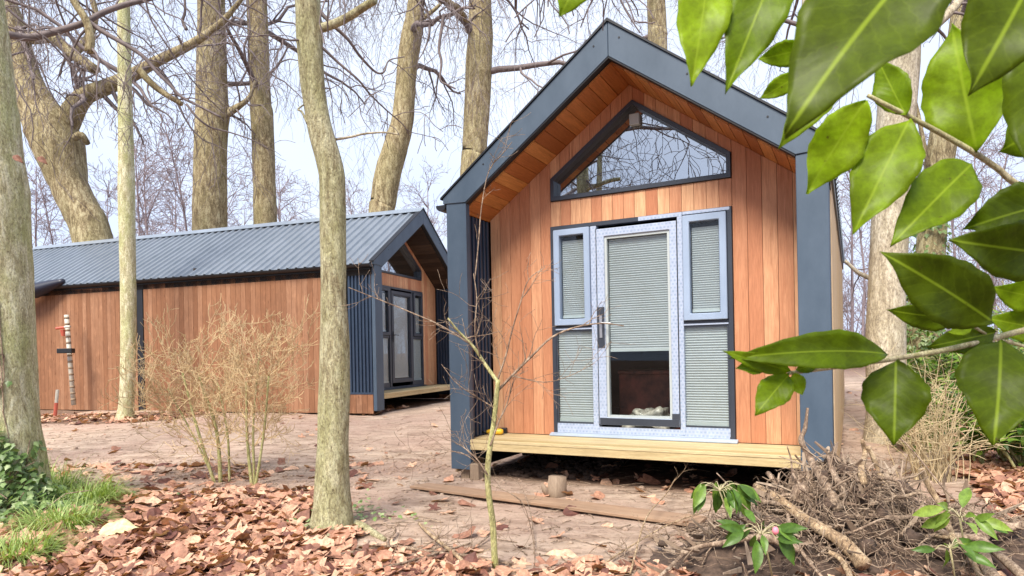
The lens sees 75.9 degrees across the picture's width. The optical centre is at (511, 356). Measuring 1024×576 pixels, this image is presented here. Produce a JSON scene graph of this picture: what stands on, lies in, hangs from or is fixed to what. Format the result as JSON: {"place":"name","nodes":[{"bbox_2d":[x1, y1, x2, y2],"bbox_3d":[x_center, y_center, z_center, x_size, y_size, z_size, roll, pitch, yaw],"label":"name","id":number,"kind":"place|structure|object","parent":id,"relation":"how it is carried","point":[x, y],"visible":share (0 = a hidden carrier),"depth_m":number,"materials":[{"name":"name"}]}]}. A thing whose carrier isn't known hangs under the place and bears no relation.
{"place":"outdoors","nodes":[
{"label":"outdoors","id":0,"kind":"place"},
{"bbox_2d":[18,0,1023,339],"label":"sky","id":1,"kind":"structure","parent":0,"point":[298,155],"materials":[{"name":"white"}]},
{"bbox_2d":[40,339,1013,575],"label":"ground","id":2,"kind":"structure","parent":0,"point":[416,409],"depth_m":6.93,"materials":[{"name":"brown soil"}]},
{"bbox_2d":[24,149,70,246],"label":"slender tree","id":3,"kind":"object","parent":2,"relation":"on","point":[37,199],"visible":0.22,"depth_m":30.06,"materials":[{"name":"grey plant"}]},
{"bbox_2d":[0,510,95,572],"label":"grass clump","id":4,"kind":"object","parent":2,"relation":"on","point":[27,550],"visible":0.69,"depth_m":4.01,"materials":[{"name":"green plant"}]},
{"bbox_2d":[30,165,69,245],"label":"slender tree","id":5,"kind":"object","parent":2,"relation":"on","point":[51,234],"visible":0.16,"depth_m":37.50,"materials":[{"name":"plant"}]},
{"bbox_2d":[53,390,58,415],"bbox_3d":[-5.973,0.608,8.601,0.082,0.340,0.044,-1,0,0],"label":"marker stick","id":6,"kind":"object","parent":2,"relation":"on","point":[56,403],"visible":1,"depth_m":8.59,"materials":[{"name":"red paint"}]},
{"bbox_2d":[0,483,126,535],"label":"grass clump","id":7,"kind":"object","parent":2,"relation":"on","point":[62,515],"visible":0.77,"depth_m":4.74,"materials":[{"name":"green plant"}]},
{"bbox_2d":[64,315,75,404],"bbox_3d":[-9.411,0.074,13.975,0.351,1.933,0.092,-1,0,35],"label":"banded pole","id":8,"kind":"object","parent":2,"relation":"on","point":[70,364],"visible":0.93,"depth_m":13.94,"materials":[{"name":"white paint"}]},
{"bbox_2d":[55,325,70,335],"bbox_3d":[-9.468,-0.537,13.828,0.304,0.229,0.100,-1,0,0],"label":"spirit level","id":9,"kind":"object","parent":8,"relation":"hanging from","point":[62,331],"visible":1,"depth_m":13.82,"materials":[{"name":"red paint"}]},
{"bbox_2d":[57,348,74,352],"bbox_3d":[-9.381,-0.115,13.799,0.320,0.100,0.120,-1,0,0],"label":"bracket","id":10,"kind":"object","parent":8,"relation":"attached to","point":[67,350],"visible":1,"depth_m":13.74,"materials":[{"name":"black metal"}]},
{"bbox_2d":[47,154,117,234],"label":"slender tree","id":11,"kind":"object","parent":2,"relation":"on","point":[108,196],"visible":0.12,"depth_m":33.86,"materials":[{"name":"grey plant"}]},
{"bbox_2d":[47,450,118,490],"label":"grass clump","id":12,"kind":"object","parent":2,"relation":"on","point":[67,481],"visible":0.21,"depth_m":6.35,"materials":[{"name":"green plant"}]},
{"bbox_2d":[37,468,151,508],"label":"grass clump","id":13,"kind":"object","parent":2,"relation":"on","point":[104,489],"visible":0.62,"depth_m":5.64,"materials":[{"name":"green plant"}]},
{"bbox_2d":[0,0,273,508],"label":"beech tree","id":14,"kind":"object","parent":2,"relation":"on","point":[22,414],"visible":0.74,"depth_m":5.53,"materials":[{"name":"brown plant"}]},
{"bbox_2d":[12,155,23,163],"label":"dead leaf","id":15,"kind":"object","parent":14,"relation":"attached to","point":[18,158],"visible":1,"depth_m":5.09,"materials":[{"name":"plant"}]},
{"bbox_2d":[37,156,47,164],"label":"dead leaf","id":16,"kind":"object","parent":14,"relation":"hanging from","point":[41,159],"visible":1,"depth_m":5.29,"materials":[{"name":"plant"}]},
{"bbox_2d":[0,323,180,523],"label":"ivy","id":17,"kind":"object","parent":14,"relation":"attached to","point":[18,496],"visible":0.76,"depth_m":5.31,"materials":[{"name":"green plant"}]},
{"bbox_2d":[88,126,190,237],"bbox_3d":[-16.503,-4.765,29.545,4.903,12.196,6.905,-1,0,9],"label":"slender tree","id":18,"kind":"object","parent":2,"relation":"on","point":[138,220],"visible":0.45,"depth_m":29.91,"materials":[{"name":"grey plant"}]},
{"bbox_2d":[108,158,170,235],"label":"slender tree","id":19,"kind":"object","parent":2,"relation":"on","point":[147,182],"visible":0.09,"depth_m":35.48,"materials":[{"name":"plant"}]},
{"bbox_2d":[108,132,192,235],"bbox_3d":[-17.693,-5.159,32.319,5.201,12.920,5.882,-1,0,40],"label":"slender tree","id":20,"kind":"object","parent":2,"relation":"on","point":[148,211],"visible":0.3,"depth_m":32.66,"materials":[{"name":"plant"}]},
{"bbox_2d":[139,164,191,233],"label":"slender tree","id":21,"kind":"object","parent":2,"relation":"on","point":[168,202],"visible":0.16,"depth_m":40.94,"materials":[{"name":"grey plant"}]},
{"bbox_2d":[5,0,338,242],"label":"plane tree","id":22,"kind":"object","parent":2,"relation":"on","point":[64,149],"visible":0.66,"depth_m":17.52,"materials":[{"name":"beige plant"}]},
{"bbox_2d":[5,0,343,221],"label":"beech tree","id":23,"kind":"object","parent":2,"relation":"on","point":[87,23],"visible":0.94,"depth_m":7.70,"materials":[{"name":"brown plant"}]},
{"bbox_2d":[4,0,355,419],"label":"beech tree","id":24,"kind":"object","parent":2,"relation":"on","point":[127,235],"visible":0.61,"depth_m":12.34,"materials":[{"name":"beige plant"}]},
{"bbox_2d":[143,104,230,232],"bbox_3d":[-14.042,-5.135,30.428,6.277,12.861,6.678,-1,0,42],"label":"slender tree","id":25,"kind":"object","parent":2,"relation":"on","point":[184,217],"visible":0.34,"depth_m":29.42,"materials":[{"name":"plant"}]},
{"bbox_2d":[97,298,316,482],"bbox_3d":[-3.219,0.336,6.742,1.921,2.022,1.684,-1,0,41],"label":"bare shrub","id":26,"kind":"object","parent":2,"relation":"on","point":[213,422],"visible":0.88,"depth_m":6.67,"materials":[{"name":"beige plant"}]},
{"bbox_2d":[8,0,406,230],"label":"plane tree","id":27,"kind":"object","parent":2,"relation":"on","point":[212,213],"visible":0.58,"depth_m":21.59,"materials":[{"name":"brown plant"}]},
{"bbox_2d":[189,139,277,226],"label":"slender tree","id":28,"kind":"object","parent":2,"relation":"on","point":[242,180],"visible":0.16,"depth_m":33.73,"materials":[{"name":"plant"}]},
{"bbox_2d":[33,0,442,223],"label":"plane tree","id":29,"kind":"object","parent":2,"relation":"on","point":[264,170],"visible":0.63,"depth_m":22.66,"materials":[{"name":"brown plant"}]},
{"bbox_2d":[228,197,252,225],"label":"slender tree","id":30,"kind":"object","parent":2,"relation":"on","point":[235,219],"visible":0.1,"depth_m":39.74,"materials":[{"name":"plant"}]},
{"bbox_2d":[33,207,449,413],"bbox_3d":[-7.367,-0.917,15.832,11.708,4.293,4.321,-1,0,19],"label":"timber cabin","id":31,"kind":"object","parent":2,"relation":"on","point":[255,271],"visible":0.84,"depth_m":13.86,"materials":[{"name":"wood"}]},
{"bbox_2d":[34,279,65,297],"bbox_3d":[-10.792,-1.434,14.537,1.974,0.493,0.323,-1,0,9],"label":"rolled tarpaulin","id":32,"kind":"object","parent":31,"relation":"attached to","point":[42,288],"visible":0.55,"depth_m":14.37,"materials":[{"name":"grey plastic"}]},
{"bbox_2d":[382,287,390,334],"bbox_3d":[-2.648,-0.925,13.459,0.092,0.981,0.450,-1,0,19],"label":"upper window","id":33,"kind":"structure","parent":31,"relation":"in","point":[385,291],"depth_m":13.59,"materials":[{"name":"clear glass"}]},
{"bbox_2d":[383,338,389,383],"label":"lower window","id":34,"kind":"structure","parent":31,"relation":"in","point":[386,353],"depth_m":13.61,"materials":[{"name":"grey glass"}]},
{"bbox_2d":[382,244,421,280],"bbox_3d":[-2.480,-2.174,14.189,0.127,0.882,2.050,-1,0,19],"label":"gable window","id":35,"kind":"structure","parent":31,"relation":"in","point":[402,264],"depth_m":14.47,"materials":[{"name":"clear glass"}]},
{"bbox_2d":[391,290,412,382],"bbox_3d":[-2.365,-0.415,14.170,0.147,1.947,0.912,-1,0,19],"label":"door","id":36,"kind":"structure","parent":31,"relation":"in","point":[402,340],"depth_m":14.24,"materials":[{"name":"grey glass"}]},
{"bbox_2d":[412,292,422,336],"bbox_3d":[-2.158,-0.939,14.883,0.092,0.981,0.452,-1,0,19],"label":"upper window","id":37,"kind":"structure","parent":31,"relation":"in","point":[417,297],"depth_m":14.96,"materials":[{"name":"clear glass"}]},
{"bbox_2d":[413,339,422,380],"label":"lower window","id":38,"kind":"structure","parent":31,"relation":"in","point":[417,343],"depth_m":14.96,"materials":[{"name":"grey glass"}]},
{"bbox_2d":[187,295,319,484],"bbox_3d":[-2.544,0.375,6.421,1.175,1.899,1.596,-1,0,-32],"label":"bare shrub","id":39,"kind":"object","parent":2,"relation":"on","point":[253,479],"visible":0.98,"depth_m":6.30,"materials":[{"name":"beige plant"}]},
{"bbox_2d":[233,141,310,221],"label":"slender tree","id":40,"kind":"object","parent":2,"relation":"on","point":[279,167],"visible":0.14,"depth_m":35.52,"materials":[{"name":"plant"}]},
{"bbox_2d":[275,169,318,221],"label":"slender tree","id":41,"kind":"object","parent":2,"relation":"on","point":[279,199],"visible":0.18,"depth_m":30.88,"materials":[{"name":"plant"}]},
{"bbox_2d":[345,169,370,213],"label":"slender tree","id":42,"kind":"object","parent":2,"relation":"on","point":[348,202],"visible":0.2,"depth_m":37.24,"materials":[{"name":"grey plant"}]},
{"bbox_2d":[287,488,432,527],"bbox_3d":[-1.320,1.204,5.045,1.001,0.088,1.313,-1,0,-31],"label":"ivy","id":43,"kind":"object","parent":2,"relation":"on","point":[372,513],"visible":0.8,"depth_m":4.98,"materials":[{"name":"green plant"}]},
{"bbox_2d":[186,0,560,213],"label":"plane tree","id":44,"kind":"object","parent":2,"relation":"on","point":[387,174],"visible":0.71,"depth_m":19.69,"materials":[{"name":"beige plant"}]},
{"bbox_2d":[98,0,654,541],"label":"beech tree","id":45,"kind":"object","parent":2,"relation":"on","point":[332,500],"visible":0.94,"depth_m":4.70,"materials":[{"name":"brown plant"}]},
{"bbox_2d":[358,521,470,569],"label":"fallen branch","id":46,"kind":"object","parent":2,"relation":"on","point":[414,559],"visible":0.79,"depth_m":3.90,"materials":[{"name":"brown wood"}]},
{"bbox_2d":[397,156,450,231],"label":"slender tree","id":47,"kind":"object","parent":2,"relation":"on","point":[430,183],"visible":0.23,"depth_m":39.72,"materials":[{"name":"plant"}]},
{"bbox_2d":[426,200,446,240],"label":"slender tree","id":48,"kind":"object","parent":2,"relation":"on","point":[436,223],"visible":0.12,"depth_m":50.15,"materials":[{"name":"plant"}]},
{"bbox_2d":[418,521,503,573],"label":"fallen branch","id":49,"kind":"object","parent":2,"relation":"on","point":[447,548],"visible":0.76,"depth_m":4.19,"materials":[{"name":"brown wood"}]},
{"bbox_2d":[421,503,505,572],"bbox_3d":[-0.277,1.113,4.081,0.482,0.256,0.727,-1,0,0],"label":"fallen branch","id":50,"kind":"object","parent":2,"relation":"on","point":[473,547],"visible":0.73,"depth_m":4.24,"materials":[{"name":"brown wood"}]},
{"bbox_2d":[461,469,469,477],"bbox_3d":[-0.458,1.189,6.750,0.100,0.210,0.100,-1,0,27],"label":"timber block","id":51,"kind":"object","parent":2,"relation":"on","point":[465,473],"depth_m":6.70,"materials":[{"name":"brown wood"}]},
{"bbox_2d":[470,463,482,479],"bbox_3d":[-0.354,1.177,6.561,0.100,0.210,0.100,-1,0,27],"label":"timber block","id":52,"kind":"object","parent":2,"relation":"on","point":[476,469],"depth_m":6.52,"materials":[{"name":"brown wood"}]},
{"bbox_2d":[338,113,630,568],"bbox_3d":[-0.168,0.085,3.809,1.766,2.971,0.522,-1,0,0],"label":"sapling","id":53,"kind":"object","parent":2,"relation":"on","point":[488,485],"visible":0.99,"depth_m":3.81,"materials":[{"name":"brown plant"}]},
{"bbox_2d":[44,401,974,575],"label":"mud clods","id":54,"kind":"object","parent":2,"relation":"on","point":[541,566],"visible":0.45,"depth_m":7.06,"materials":[{"name":"brown soil"}]},
{"bbox_2d":[483,470,535,544],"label":"fallen branch","id":55,"kind":"object","parent":2,"relation":"on","point":[528,506],"visible":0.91,"depth_m":4.89,"materials":[{"name":"brown wood"}]},
{"bbox_2d":[0,392,1023,575],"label":"fallen leaves","id":56,"kind":"object","parent":2,"relation":"on","point":[163,540],"depth_m":4.30,"materials":[{"name":"brown plant"}]},
{"bbox_2d":[99,518,138,535],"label":"dead leaf","id":57,"kind":"object","parent":56,"relation":"on","point":[121,525],"visible":0.93,"depth_m":4.44,"materials":[{"name":"beige plant"}]},
{"bbox_2d":[385,523,398,546],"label":"fallen branch","id":58,"kind":"object","parent":56,"relation":"on","point":[391,536],"visible":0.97,"depth_m":4.40,"materials":[{"name":"brown wood"}]},
{"bbox_2d":[48,410,1013,575],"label":"twig debris","id":59,"kind":"object","parent":2,"relation":"on","point":[679,528],"visible":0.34,"depth_m":5.77,"materials":[{"name":"brown plant"}]},
{"bbox_2d":[346,0,718,184],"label":"plane tree","id":60,"kind":"object","parent":2,"relation":"on","point":[480,70],"visible":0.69,"depth_m":18.64,"materials":[{"name":"beige plant"}]},
{"bbox_2d":[541,475,567,497],"bbox_3d":[0.389,1.166,5.781,0.207,0.223,0.203,-1,0,30],"label":"cut stump","id":61,"kind":"object","parent":2,"relation":"on","point":[557,485],"visible":0.83,"depth_m":5.72,"materials":[{"name":"brown wood"}]},
{"bbox_2d":[410,483,706,527],"bbox_3d":[0.239,1.196,5.439,2.740,0.027,0.260,-1,0,35],"label":"plank","id":62,"kind":"object","parent":2,"relation":"on","point":[619,511],"visible":0.82,"depth_m":5.22,"materials":[{"name":"brown wood"}]},
{"bbox_2d":[491,453,629,480],"bbox_3d":[0.688,1.172,7.457,1.301,0.179,1.982,-1,0,26],"label":"rubble","id":63,"kind":"object","parent":2,"relation":"on","point":[528,469],"visible":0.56,"depth_m":7.08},
{"bbox_2d":[531,0,677,69],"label":"plane tree","id":64,"kind":"object","parent":2,"relation":"on","point":[656,12],"visible":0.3,"depth_m":22.71,"materials":[{"name":"brown plant"}]},
{"bbox_2d":[436,17,844,477],"bbox_3d":[2.718,-0.919,9.479,3.702,4.317,8.108,-1,0,27],"label":"timber cabin","id":65,"kind":"object","parent":2,"relation":"on","point":[693,232],"visible":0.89,"depth_m":6.30,"materials":[{"name":"wood"}]},
{"bbox_2d":[482,428,506,434],"bbox_3d":[-0.190,0.797,7.007,0.250,0.066,0.202,-1,0,10],"label":"power tool","id":66,"kind":"object","parent":65,"relation":"on","point":[499,431],"visible":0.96,"depth_m":6.93,"materials":[{"name":"yellow plastic"}]},
{"bbox_2d":[553,227,591,325],"bbox_3d":[0.623,-0.807,6.698,0.394,0.981,0.092,-1,0,27],"label":"upper window","id":67,"kind":"structure","parent":65,"relation":"in","point":[572,285],"depth_m":6.72,"materials":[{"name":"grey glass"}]},
{"bbox_2d":[556,330,593,423],"bbox_3d":[0.660,0.209,6.714,0.410,0.950,0.052,-1,0,27],"label":"lower window","id":68,"kind":"structure","parent":65,"relation":"in","point":[580,402],"depth_m":6.73,"materials":[{"name":"grey glass"}]},
{"bbox_2d":[595,220,680,427],"bbox_3d":[1.211,-0.301,6.368,0.806,1.960,0.147,-1,0,27],"label":"door","id":69,"kind":"structure","parent":65,"relation":"in","point":[643,271],"depth_m":6.41,"materials":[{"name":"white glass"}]},
{"bbox_2d":[550,100,731,201],"bbox_3d":[1.214,-2.060,6.440,1.795,0.882,0.127,-1,0,27],"label":"gable window","id":70,"kind":"structure","parent":65,"relation":"in","point":[640,148],"depth_m":6.44,"materials":[{"name":"clear glass"}]},
{"bbox_2d":[618,369,680,428],"bbox_3d":[1.667,0.478,7.329,0.860,0.660,0.520,-1,0,22],"label":"storage box","id":71,"kind":"object","parent":65,"relation":"on","point":[644,388],"visible":0.46,"depth_m":7.15,"materials":[{"name":"brown wood"}]},
{"bbox_2d":[622,406,677,428],"bbox_3d":[1.429,0.692,6.819,0.536,0.376,0.559,-1,0,-34],"label":"wrapped bundle","id":72,"kind":"object","parent":65,"relation":"on","point":[659,411],"visible":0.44,"depth_m":6.68,"materials":[{"name":"fabric"}]},
{"bbox_2d":[682,211,728,320],"bbox_3d":[1.793,-0.828,6.090,0.396,0.981,0.092,-1,0,27],"label":"upper window","id":73,"kind":"structure","parent":65,"relation":"in","point":[704,236],"depth_m":6.10,"materials":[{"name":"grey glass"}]},
{"bbox_2d":[684,325,730,428],"bbox_3d":[1.805,0.188,6.120,0.438,0.950,0.052,-1,0,27],"label":"lower window","id":74,"kind":"structure","parent":65,"relation":"in","point":[707,365],"depth_m":6.12,"materials":[{"name":"grey glass"}]},
{"bbox_2d":[594,507,733,570],"bbox_3d":[1.034,1.144,4.357,1.698,0.234,0.368,-1,0,-37],"label":"fallen branch","id":75,"kind":"object","parent":2,"relation":"on","point":[614,556],"visible":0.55,"depth_m":4.32,"materials":[{"name":"brown wood"}]},
{"bbox_2d":[629,462,715,573],"bbox_3d":[1.236,1.039,5.130,0.268,0.308,3.186,-1,0,26],"label":"fallen branch","id":76,"kind":"object","parent":2,"relation":"on","point":[632,564],"visible":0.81,"depth_m":4.45,"materials":[{"name":"brown wood"}]},
{"bbox_2d":[667,0,804,106],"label":"plane tree","id":77,"kind":"object","parent":2,"relation":"on","point":[790,22],"visible":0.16,"depth_m":26.03,"materials":[{"name":"brown plant"}]},
{"bbox_2d":[507,408,1023,575],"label":"brush pile","id":78,"kind":"object","parent":2,"relation":"on","point":[857,518],"visible":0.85,"depth_m":3.79,"materials":[{"name":"brown wood"}]},
{"bbox_2d":[691,481,760,519],"bbox_3d":[1.225,0.893,3.741,0.385,0.355,0.253,-1,0,12],"label":"laurel cutting","id":79,"kind":"object","parent":78,"relation":"on","point":[730,496],"visible":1,"depth_m":3.73,"materials":[{"name":"green plant"}]},
{"bbox_2d":[716,509,807,575],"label":"laurel cutting","id":80,"kind":"object","parent":78,"relation":"on","point":[786,538],"visible":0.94,"depth_m":3.30,"materials":[{"name":"green plant"}]},
{"bbox_2d":[772,527,778,534],"bbox_3d":[1.293,0.856,3.222,0.032,0.039,0.030,-1,0,19],"label":"flower bud","id":81,"kind":"object","parent":80,"relation":"on","point":[775,530],"visible":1,"depth_m":3.21,"materials":[{"name":"pink plant"}]},
{"bbox_2d":[912,537,1004,575],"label":"laurel cutting","id":82,"kind":"object","parent":78,"relation":"on","point":[971,548],"visible":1,"depth_m":3.25,"materials":[{"name":"green plant"}]},
{"bbox_2d":[912,487,1012,565],"bbox_3d":[2.377,0.936,3.438,0.416,0.430,0.380,-1,0,0],"label":"laurel cutting","id":83,"kind":"object","parent":78,"relation":"on","point":[987,523],"visible":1,"depth_m":3.50,"materials":[{"name":"green plant"}]},
{"bbox_2d":[557,0,1023,445],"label":"laurel bush","id":84,"kind":"object","parent":2,"relation":"on","point":[832,53],"visible":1,"depth_m":0.91,"materials":[{"name":"green plant"}]},
{"bbox_2d":[819,123,875,333],"bbox_3d":[14.966,-5.382,30.291,4.649,11.564,6.547,-1,0,-4],"label":"slender tree","id":85,"kind":"object","parent":2,"relation":"on","point":[852,303],"visible":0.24,"depth_m":29.94,"materials":[{"name":"grey plant"}]},
{"bbox_2d":[709,0,1003,377],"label":"plane tree","id":86,"kind":"object","parent":2,"relation":"on","point":[937,148],"visible":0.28,"depth_m":12.31,"materials":[{"name":"brown plant"}]},
{"bbox_2d":[906,223,956,381],"bbox_3d":[7.857,-0.870,12.494,1.070,3.379,0.941,-1,0,0],"label":"ivy","id":87,"kind":"object","parent":86,"relation":"attached to","point":[923,341],"visible":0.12,"depth_m":12.23,"materials":[{"name":"green plant"}]},
{"bbox_2d":[838,171,911,335],"bbox_3d":[21.091,-6.168,37.865,6.610,12.729,6.212,-1,0,-14],"label":"slender tree","id":88,"kind":"object","parent":2,"relation":"on","point":[867,271],"visible":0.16,"depth_m":38.02,"materials":[{"name":"grey plant"}]},
{"bbox_2d":[793,0,966,444],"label":"beech tree","id":89,"kind":"object","parent":2,"relation":"on","point":[885,330],"visible":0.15,"depth_m":8.43,"materials":[{"name":"beige plant"}]},
{"bbox_2d":[892,408,959,451],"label":"laurel shrub","id":90,"kind":"object","parent":2,"relation":"on","point":[913,445],"visible":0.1,"depth_m":7.91,"materials":[{"name":"green plant"}]},
{"bbox_2d":[843,231,1010,336],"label":"distant wood","id":91,"kind":"object","parent":2,"relation":"on","point":[866,304],"depth_m":64.83,"materials":[{"name":"plant"}]},
{"bbox_2d":[840,343,1023,482],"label":"dry stalks","id":92,"kind":"object","parent":2,"relation":"on","point":[935,469],"visible":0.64,"depth_m":6.12,"materials":[{"name":"beige plant"}]},
{"bbox_2d":[865,163,1002,301],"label":"slender tree","id":93,"kind":"object","parent":2,"relation":"on","point":[913,243],"depth_m":40.53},
{"bbox_2d":[907,326,1000,410],"bbox_3d":[7.036,0.136,10.357,2.414,1.676,2.159,-1,0,0],"label":"laurel shrub","id":94,"kind":"object","parent":2,"relation":"on","point":[946,366],"visible":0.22,"depth_m":10.33,"materials":[{"name":"green plant"}]},
{"bbox_2d":[918,131,1012,331],"bbox_3d":[17.717,-4.513,25.473,3.966,9.853,4.485,-1,0,27],"label":"slender tree","id":95,"kind":"object","parent":2,"relation":"on","point":[952,228],"visible":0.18,"depth_m":25.59,"materials":[{"name":"grey plant"}]},
{"bbox_2d":[918,346,1023,468],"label":"laurel shrub","id":96,"kind":"object","parent":2,"relation":"on","point":[1017,432],"visible":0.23,"depth_m":6.64,"materials":[{"name":"green plant"}]},
{"bbox_2d":[929,281,1023,353],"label":"laurel shrub","id":97,"kind":"object","parent":2,"relation":"on","point":[1008,338],"visible":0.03,"depth_m":9.15,"materials":[{"name":"green plant"}]},
{"bbox_2d":[946,118,1011,311],"bbox_3d":[22.765,-6.186,31.310,5.183,12.892,7.299,-1,0,50],"label":"slender tree","id":98,"kind":"object","parent":2,"relation":"on","point":[987,141],"visible":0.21,"depth_m":31.71,"materials":[{"name":"plant"}]},
{"bbox_2d":[947,133,1023,341],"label":"slender tree","id":99,"kind":"object","parent":2,"relation":"on","point":[1001,186],"visible":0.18,"depth_m":27.20,"materials":[{"name":"plant"}]},
{"bbox_2d":[979,174,1023,341],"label":"slender tree","id":100,"kind":"object","parent":2,"relation":"on","point":[1001,282],"visible":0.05,"depth_m":36.74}
]}

